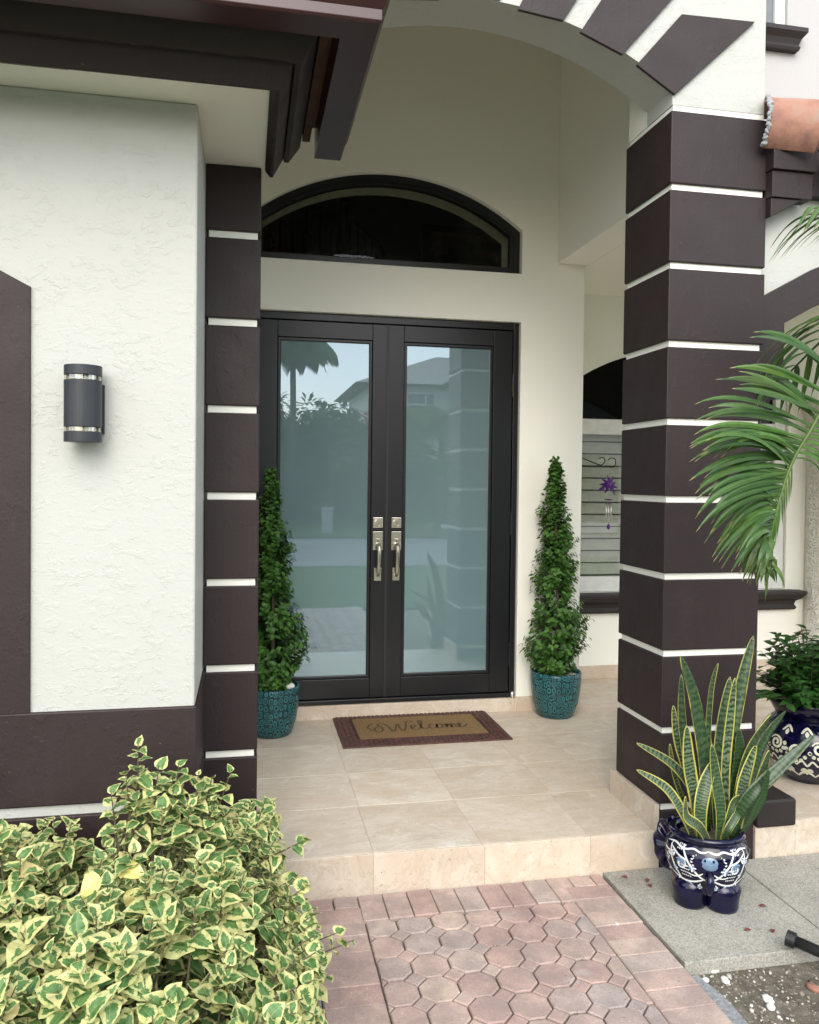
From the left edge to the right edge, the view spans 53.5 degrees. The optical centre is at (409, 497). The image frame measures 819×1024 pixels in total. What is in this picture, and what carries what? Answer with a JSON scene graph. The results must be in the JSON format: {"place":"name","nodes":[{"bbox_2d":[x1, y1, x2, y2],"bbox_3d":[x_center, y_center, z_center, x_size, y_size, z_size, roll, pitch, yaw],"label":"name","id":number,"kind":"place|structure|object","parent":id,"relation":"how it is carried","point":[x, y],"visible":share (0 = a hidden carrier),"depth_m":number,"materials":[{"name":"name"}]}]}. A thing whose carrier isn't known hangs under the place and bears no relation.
{"place":"outdoors","nodes":[
{"label":"outdoors","id":0,"kind":"place"},
{"bbox_2d":[185,961,818,1023],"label":"ground","id":1,"kind":"structure","parent":0,"point":[802,973],"depth_m":2.85,"materials":[{"name":"soil"}]},
{"bbox_2d":[0,735,354,1023],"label":"variegated shrub","id":2,"kind":"object","parent":1,"relation":"on","point":[206,919],"visible":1,"depth_m":2.22,"materials":[{"name":"green plant"}]},
{"bbox_2d":[295,907,321,1008],"bbox_3d":[-0.100,1.758,1.570,0.059,0.145,3.570,0,1,-11],"label":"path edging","id":3,"kind":"object","parent":1,"relation":"on","point":[300,911],"visible":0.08,"depth_m":3.23,"materials":[{"name":"brick"}]},
{"bbox_2d":[0,0,818,1007],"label":"house","id":4,"kind":"structure","parent":1,"relation":"on","point":[630,188],"depth_m":3.67,"materials":[{"name":"white paint"}]},
{"bbox_2d":[63,364,104,442],"bbox_3d":[-1.044,-0.298,2.598,0.115,0.242,0.124,0,1,-11],"label":"wall lamp","id":5,"kind":"object","parent":4,"relation":"attached to","point":[84,408],"visible":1,"depth_m":2.55,"materials":[{"name":"metal"}]},
{"bbox_2d":[256,319,386,699],"bbox_3d":[-0.580,0.092,5.289,0.872,2.470,0.126,0,1,-11],"label":"door","id":6,"kind":"structure","parent":4,"relation":"in","point":[323,385],"depth_m":5.34,"materials":[{"name":"paint"}]},
{"bbox_2d":[264,197,388,259],"bbox_3d":[-0.765,-2.360,7.867,1.397,1.107,0.114,0,1,-11],"label":"stair railing","id":7,"kind":"object","parent":4,"relation":"attached to","point":[347,219],"visible":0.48,"depth_m":7.86,"materials":[{"name":"metal"}]},
{"bbox_2d":[261,175,519,273],"bbox_3d":[-0.133,-1.822,5.387,1.789,0.599,0.075,0,1,-11],"label":"window","id":8,"kind":"structure","parent":4,"relation":"in","point":[460,200],"depth_m":5.37,"materials":[{"name":"paint"}]},
{"bbox_2d":[386,325,512,696],"bbox_3d":[0.279,0.098,5.462,0.870,2.470,0.126,0,1,-11],"label":"door","id":9,"kind":"structure","parent":4,"relation":"in","point":[451,389],"depth_m":5.50,"materials":[{"name":"paint"}]},
{"bbox_2d":[582,457,615,467],"bbox_3d":[1.327,-0.286,6.008,0.434,0.197,0.024,0,1,-11],"label":"plant bracket","id":10,"kind":"object","parent":4,"relation":"attached to","point":[600,464],"visible":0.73,"depth_m":6.03,"materials":[{"name":"metal"}]},
{"bbox_2d":[597,475,616,529],"bbox_3d":[1.477,0.009,6.050,0.147,0.462,0.066,0,1,-11],"label":"wind chime","id":11,"kind":"object","parent":10,"relation":"hanging from","point":[607,484],"visible":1,"depth_m":6.04,"materials":[{"name":"metal"}]},
{"bbox_2d":[580,358,807,613],"bbox_3d":[2.376,-0.147,6.706,2.700,2.600,0.353,0,1,-11],"label":"window","id":12,"kind":"structure","parent":4,"relation":"in","point":[602,426],"depth_m":6.61,"materials":[{"name":"white plastic"}]},
{"bbox_2d":[765,0,808,53],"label":"window","id":13,"kind":"structure","parent":4,"relation":"in","point":[780,37],"depth_m":6.64,"materials":[{"name":"white plastic"}]},
{"bbox_2d":[321,900,630,1023],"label":"path bedding","id":14,"kind":"object","parent":1,"relation":"on","point":[412,971],"visible":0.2,"depth_m":2.89,"materials":[{"name":"sand"}]},
{"bbox_2d":[603,853,818,975],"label":"concrete slab","id":15,"kind":"structure","parent":1,"relation":"on","point":[784,890],"depth_m":3.24,"materials":[{"name":"grey concrete"}]},
{"bbox_2d":[622,875,774,932],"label":"leaf litter","id":16,"kind":"object","parent":15,"relation":"on","point":[746,928],"visible":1,"depth_m":3.33,"materials":[{"name":"red plant"}]},
{"bbox_2d":[636,636,814,914],"bbox_3d":[1.299,1.133,3.382,0.783,1.075,0.334,0,1,-11],"label":"potted snake plant","id":17,"kind":"object","parent":15,"relation":"on","point":[702,851],"visible":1,"depth_m":3.32,"materials":[{"name":"plant"}]},
{"bbox_2d":[692,975,747,1023],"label":"path haunch","id":18,"kind":"object","parent":1,"relation":"on","point":[728,1009],"visible":0.41,"depth_m":2.76,"materials":[{"name":"grey concrete"}]},
{"bbox_2d":[721,976,729,984],"bbox_3d":[1.128,1.725,2.902,0.029,0.021,0.042,1,1,-5],"label":"stone","id":19,"kind":"object","parent":1,"relation":"on","point":[725,980],"visible":1,"depth_m":2.89,"materials":[{"name":"white stone"}]},
{"bbox_2d":[689,205,818,597],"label":"palm","id":20,"kind":"object","parent":1,"relation":"on","point":[751,487],"visible":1,"depth_m":2.79,"materials":[{"name":"green plant"}]},
{"bbox_2d":[761,994,774,1003],"bbox_3d":[1.235,1.729,2.797,0.035,0.026,0.049,0,1,-14],"label":"stone","id":21,"kind":"object","parent":1,"relation":"on","point":[766,998],"visible":0.87,"depth_m":2.79,"materials":[{"name":"white stone"}]},
{"bbox_2d":[766,1002,774,1010],"bbox_3d":[1.227,1.730,2.758,0.029,0.021,0.044,1,1,13],"label":"stone","id":22,"kind":"object","parent":1,"relation":"on","point":[770,1006],"visible":1,"depth_m":2.75,"materials":[{"name":"white stone"}]},
{"bbox_2d":[784,929,818,957],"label":"black pipe","id":23,"kind":"object","parent":1,"relation":"on","point":[792,940],"visible":1,"depth_m":2.97,"materials":[{"name":"plastic"}]},
{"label":"porch foundation","id":24,"kind":"structure","parent":1,"relation":"on","visible":0},
{"bbox_2d":[257,672,818,905],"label":"porch floor","id":25,"kind":"structure","parent":24,"relation":"on","point":[534,799],"depth_m":3.89,"materials":[{"name":"beige tile"}]},
{"bbox_2d":[257,467,316,738],"bbox_3d":[-0.837,0.628,5.003,0.528,1.648,0.528,0,1,-11],"label":"potted boxwood","id":26,"kind":"object","parent":25,"relation":"on","point":[278,697],"visible":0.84,"depth_m":4.89,"materials":[{"name":"green plant"}]},
{"bbox_2d":[332,710,512,748],"bbox_3d":[0.057,1.451,5.140,1.034,0.016,0.650,0,1,-11],"label":"door mat","id":27,"kind":"object","parent":25,"relation":"on","point":[410,729],"depth_m":5.06,"materials":[{"name":"brown fabric"}]},
{"bbox_2d":[518,456,594,719],"bbox_3d":[0.993,0.592,5.468,0.498,1.742,0.498,0,1,-11],"label":"potted boxwood","id":28,"kind":"object","parent":25,"relation":"on","point":[555,678],"visible":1,"depth_m":5.37,"materials":[{"name":"green plant"}]},
{"bbox_2d":[756,624,818,784],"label":"potted shrub","id":29,"kind":"object","parent":25,"relation":"on","point":[794,682],"visible":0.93,"depth_m":4.22,"materials":[{"name":"green plant"}]},
{"bbox_2d":[308,875,732,1023],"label":"brick path","id":30,"kind":"structure","parent":0,"point":[526,966],"depth_m":2.93,"materials":[{"name":"pink brick"}]},
{"bbox_2d":[702,962,818,1023],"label":"gravel","id":31,"kind":"structure","parent":0,"point":[751,1010],"depth_m":2.84,"materials":[{"name":"grey gravel"}]},
{"bbox_2d":[805,982,818,992],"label":"stone","id":32,"kind":"object","parent":31,"relation":"on","point":[812,987],"visible":1,"depth_m":2.86,"materials":[{"name":"stone"}]}
]}

